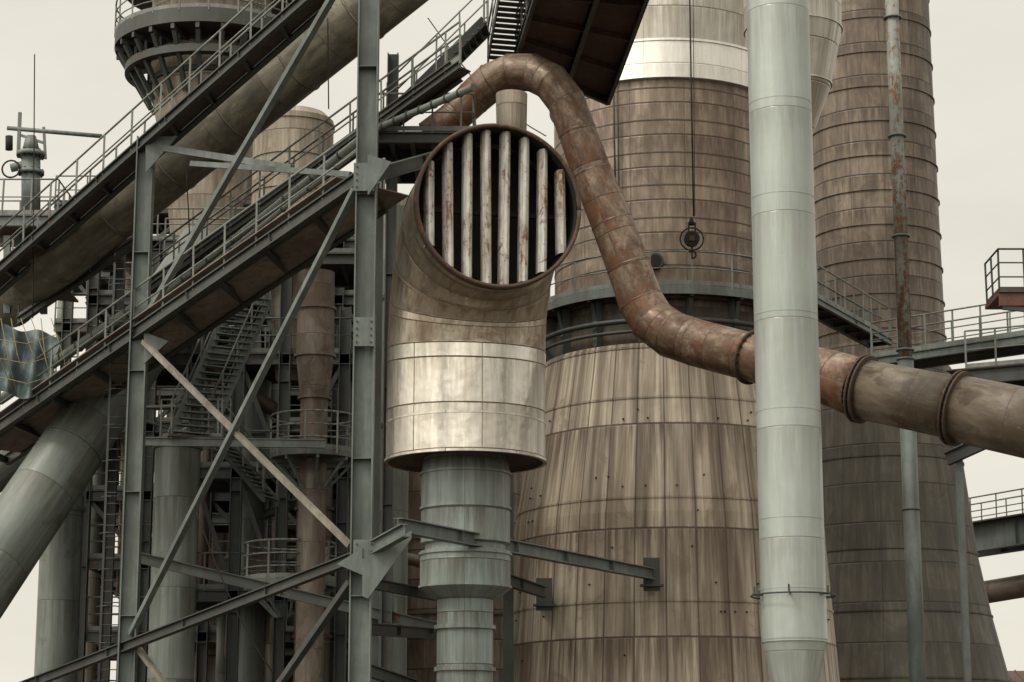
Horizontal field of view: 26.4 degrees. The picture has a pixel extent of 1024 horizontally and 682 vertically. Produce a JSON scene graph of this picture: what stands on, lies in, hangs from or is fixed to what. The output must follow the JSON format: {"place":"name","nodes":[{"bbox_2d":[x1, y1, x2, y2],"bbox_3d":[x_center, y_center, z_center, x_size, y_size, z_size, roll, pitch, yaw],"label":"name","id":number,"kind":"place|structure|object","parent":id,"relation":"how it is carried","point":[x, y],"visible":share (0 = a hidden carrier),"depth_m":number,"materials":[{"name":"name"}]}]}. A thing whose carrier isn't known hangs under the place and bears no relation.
{"place":"outdoors","nodes":[
{"label":"outdoors","id":0,"kind":"place"},
{"bbox_2d":[114,0,291,234],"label":"furnace top vessel","id":1,"kind":"object","parent":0,"point":[157,42],"visible":0.49,"depth_m":81.66,"materials":[{"name":"grey metal"}]},
{"bbox_2d":[225,170,347,681],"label":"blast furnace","id":2,"kind":"object","parent":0,"point":[292,414],"depth_m":83.74,"materials":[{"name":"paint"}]},
{"bbox_2d":[397,197,524,681],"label":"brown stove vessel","id":3,"kind":"object","parent":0,"point":[421,659],"visible":0.08,"depth_m":80.91,"materials":[{"name":"metal"}]},
{"bbox_2d":[0,0,1023,681],"label":"sky","id":4,"kind":"structure","parent":0,"point":[977,46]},
{"bbox_2d":[679,0,703,258],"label":"hoist hook block","id":5,"kind":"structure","parent":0,"point":[691,239],"depth_m":67.93,"materials":[{"name":"metal"}]},
{"bbox_2d":[812,0,1011,681],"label":"stove tower","id":6,"kind":"structure","parent":0,"point":[862,472],"depth_m":83.38,"materials":[{"name":"brown metal"}]},
{"bbox_2d":[969,488,1023,556],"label":"walkway","id":7,"kind":"structure","parent":0,"point":[996,535],"depth_m":94.28,"materials":[{"name":"paint"}]},
{"bbox_2d":[984,248,1023,311],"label":"platform","id":8,"kind":"structure","parent":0,"point":[1007,298],"depth_m":61.62,"materials":[{"name":"paint"}]},
{"bbox_2d":[1008,670,1023,681],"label":"shed","id":9,"kind":"structure","parent":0,"point":[1016,676],"depth_m":111.78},
{"label":"ground","id":10,"kind":"structure","parent":0,"visible":0},
{"bbox_2d":[34,495,85,681],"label":"support pipe","id":11,"kind":"object","parent":10,"relation":"on","point":[58,605],"visible":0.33,"depth_m":66.33,"materials":[{"name":"grey metal"}]},
{"bbox_2d":[84,570,99,681],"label":"support pipe","id":12,"kind":"object","parent":10,"relation":"on","point":[93,603],"visible":0.1,"depth_m":77.46,"materials":[{"name":"grey metal"}]},
{"bbox_2d":[93,263,131,681],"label":"caged ladder","id":13,"kind":"object","parent":10,"relation":"on","point":[108,424],"visible":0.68,"depth_m":60.44,"materials":[{"name":"metal"}]},
{"bbox_2d":[147,436,202,681],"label":"support pipe","id":14,"kind":"object","parent":10,"relation":"on","point":[176,478],"visible":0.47,"depth_m":62.60,"materials":[{"name":"grey metal"}]},
{"bbox_2d":[53,175,353,681],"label":"furnace frame","id":15,"kind":"object","parent":10,"relation":"on","point":[66,323],"visible":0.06,"depth_m":82.03,"materials":[{"name":"grey metal"}]},
{"bbox_2d":[194,533,228,681],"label":"brown stove vessel","id":16,"kind":"object","parent":10,"relation":"on","point":[213,622],"visible":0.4,"depth_m":74.41,"materials":[{"name":"brown metal"}]},
{"bbox_2d":[77,208,419,681],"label":"furnace frame","id":17,"kind":"object","parent":10,"relation":"on","point":[97,300],"visible":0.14,"depth_m":72.83,"materials":[{"name":"paint"}]},
{"bbox_2d":[0,450,28,492],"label":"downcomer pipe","id":18,"kind":"object","parent":17,"relation":"attached to","point":[7,472],"depth_m":69.51,"materials":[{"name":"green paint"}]},
{"bbox_2d":[146,218,354,681],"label":"furnace frame","id":19,"kind":"object","parent":10,"relation":"on","point":[339,262],"visible":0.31,"depth_m":67.01,"materials":[{"name":"paint"}]},
{"bbox_2d":[0,227,211,618],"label":"downcomer pipe","id":20,"kind":"object","parent":19,"relation":"attached to","point":[49,481],"visible":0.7,"depth_m":61.99,"materials":[{"name":"grey metal"}]},
{"bbox_2d":[251,105,334,383],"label":"storage drum","id":21,"kind":"object","parent":19,"relation":"on","point":[287,129],"visible":0.39,"depth_m":68.62,"materials":[{"name":"brown metal"}]},
{"bbox_2d":[238,379,270,681],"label":"support pipe","id":22,"kind":"object","parent":10,"relation":"on","point":[251,664],"visible":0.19,"depth_m":67.48,"materials":[{"name":"grey metal"}]},
{"bbox_2d":[243,269,351,681],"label":"vertical pipe","id":23,"kind":"object","parent":10,"relation":"on","point":[314,356],"visible":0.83,"depth_m":62.34,"materials":[{"name":"metal"}]},
{"bbox_2d":[292,471,334,681],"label":"support pipe","id":24,"kind":"object","parent":10,"relation":"on","point":[330,511],"visible":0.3,"depth_m":65.61,"materials":[{"name":"metal"}]},
{"bbox_2d":[20,0,663,681],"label":"steel support frame","id":25,"kind":"object","parent":10,"relation":"on","point":[368,560],"visible":0.91,"depth_m":56.40,"materials":[{"name":"grey metal"}]},
{"bbox_2d":[0,0,331,295],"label":"skip bridge","id":26,"kind":"structure","parent":25,"relation":"on","point":[269,41],"depth_m":60.15,"materials":[{"name":"paint"}]},
{"bbox_2d":[0,0,427,327],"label":"gas pipe","id":27,"kind":"object","parent":26,"relation":"on","point":[224,127],"visible":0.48,"depth_m":62.11,"materials":[{"name":"metal"}]},
{"bbox_2d":[0,178,78,314],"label":"valve platform","id":28,"kind":"structure","parent":27,"relation":"attached to","point":[11,227],"depth_m":68.42,"materials":[{"name":"paint"}]},
{"bbox_2d":[1,112,101,209],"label":"gas valve","id":29,"kind":"object","parent":28,"relation":"on","point":[23,167],"visible":0.91,"depth_m":69.55,"materials":[{"name":"paint"}]},
{"bbox_2d":[32,18,545,672],"bbox_3d":[-6.622,-0.785,59.974,15.284,19.695,7.034,0,-12,0],"label":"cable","id":30,"kind":"object","parent":26,"relation":"attached to","point":[190,258],"visible":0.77,"depth_m":62.43,"materials":[{"name":"metal"}]},
{"bbox_2d":[0,130,408,464],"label":"inclined walkway","id":31,"kind":"structure","parent":25,"relation":"attached to","point":[271,255],"depth_m":58.70,"materials":[{"name":"paint"}]},
{"bbox_2d":[0,318,69,403],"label":"tarpaulin","id":32,"kind":"object","parent":31,"relation":"on","point":[22,368],"visible":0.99,"depth_m":62.44,"materials":[{"name":"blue fabric"}]},
{"bbox_2d":[145,291,325,506],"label":"staircase","id":33,"kind":"structure","parent":25,"relation":"on","point":[213,434],"depth_m":61.47,"materials":[{"name":"metal"}]},
{"bbox_2d":[0,84,475,404],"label":"service pipes","id":34,"kind":"object","parent":25,"relation":"attached to","point":[340,155],"visible":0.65,"depth_m":60.32,"materials":[{"name":"grey metal"}]},
{"bbox_2d":[15,21,470,324],"bbox_3d":[-8.236,-4.596,63.552,16.577,6.512,2.055,-8,-15,34],"label":"service gallery","id":35,"kind":"object","parent":25,"relation":"attached to","point":[445,78],"visible":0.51,"depth_m":62.53,"materials":[{"name":"paint"}]},
{"bbox_2d":[386,0,528,105],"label":"staircase","id":36,"kind":"structure","parent":25,"relation":"on","point":[476,35],"depth_m":64.21,"materials":[{"name":"metal"}]},
{"bbox_2d":[496,89,526,129],"bbox_3d":[-0.013,-5.945,60.559,0.880,1.871,0.880,0,-12,0],"label":"stub pipe","id":37,"kind":"object","parent":25,"relation":"attached to","point":[511,106],"visible":0.5,"depth_m":60.30,"materials":[{"name":"beige metal"}]},
{"bbox_2d":[378,205,408,681],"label":"support pipe","id":38,"kind":"object","parent":10,"relation":"on","point":[399,644],"visible":0.11,"depth_m":65.92,"materials":[{"name":"grey metal"}]},
{"bbox_2d":[371,93,475,681],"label":"landing platform","id":39,"kind":"structure","parent":10,"relation":"on","point":[416,146],"depth_m":61.07,"materials":[{"name":"paint"}]},
{"bbox_2d":[419,53,1023,457],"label":"hot gas pipe","id":40,"kind":"object","parent":39,"relation":"on","point":[956,408],"visible":0.94,"depth_m":59.79,"materials":[{"name":"metal"}]},
{"bbox_2d":[384,123,580,681],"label":"air intake duct","id":41,"kind":"object","parent":10,"relation":"on","point":[490,226],"visible":1,"depth_m":55.16,"materials":[{"name":"metal"}]},
{"bbox_2d":[503,0,648,681],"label":"charging platform","id":42,"kind":"structure","parent":10,"relation":"on","point":[587,45],"depth_m":63.36,"materials":[{"name":"paint"}]},
{"bbox_2d":[514,0,839,681],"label":"stove tower","id":43,"kind":"structure","parent":10,"relation":"on","point":[651,453],"depth_m":68.98,"materials":[{"name":"brown metal"}]},
{"bbox_2d":[545,250,752,362],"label":"ring gallery","id":44,"kind":"object","parent":43,"relation":"attached to","point":[561,307],"visible":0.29,"depth_m":70.20,"materials":[{"name":"paint"}]},
{"bbox_2d":[816,263,892,347],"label":"link walkway","id":45,"kind":"structure","parent":43,"relation":"attached to","point":[835,316],"depth_m":74.42,"materials":[{"name":"paint"}]},
{"bbox_2d":[746,0,835,681],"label":"vent pipe","id":46,"kind":"object","parent":10,"relation":"on","point":[792,597],"visible":1,"depth_m":50.51,"materials":[{"name":"grey metal"}]},
{"bbox_2d":[743,0,842,681],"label":"tapered hopper","id":47,"kind":"object","parent":10,"relation":"on","point":[825,25],"visible":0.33,"depth_m":64.25,"materials":[{"name":"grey metal"}]},
{"bbox_2d":[883,0,925,681],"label":"downpipe","id":48,"kind":"object","parent":10,"relation":"on","point":[911,521],"visible":1,"depth_m":67.34,"materials":[{"name":"metal"}]},
{"bbox_2d":[870,304,1023,681],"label":"access walkway","id":49,"kind":"structure","parent":10,"relation":"on","point":[1009,343],"depth_m":68.03,"materials":[{"name":"paint"}]},
{"bbox_2d":[984,574,1023,602],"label":"overhead pipe","id":50,"kind":"object","parent":10,"relation":"on","point":[1004,588],"visible":0.38,"depth_m":94.95,"materials":[{"name":"brown metal"}]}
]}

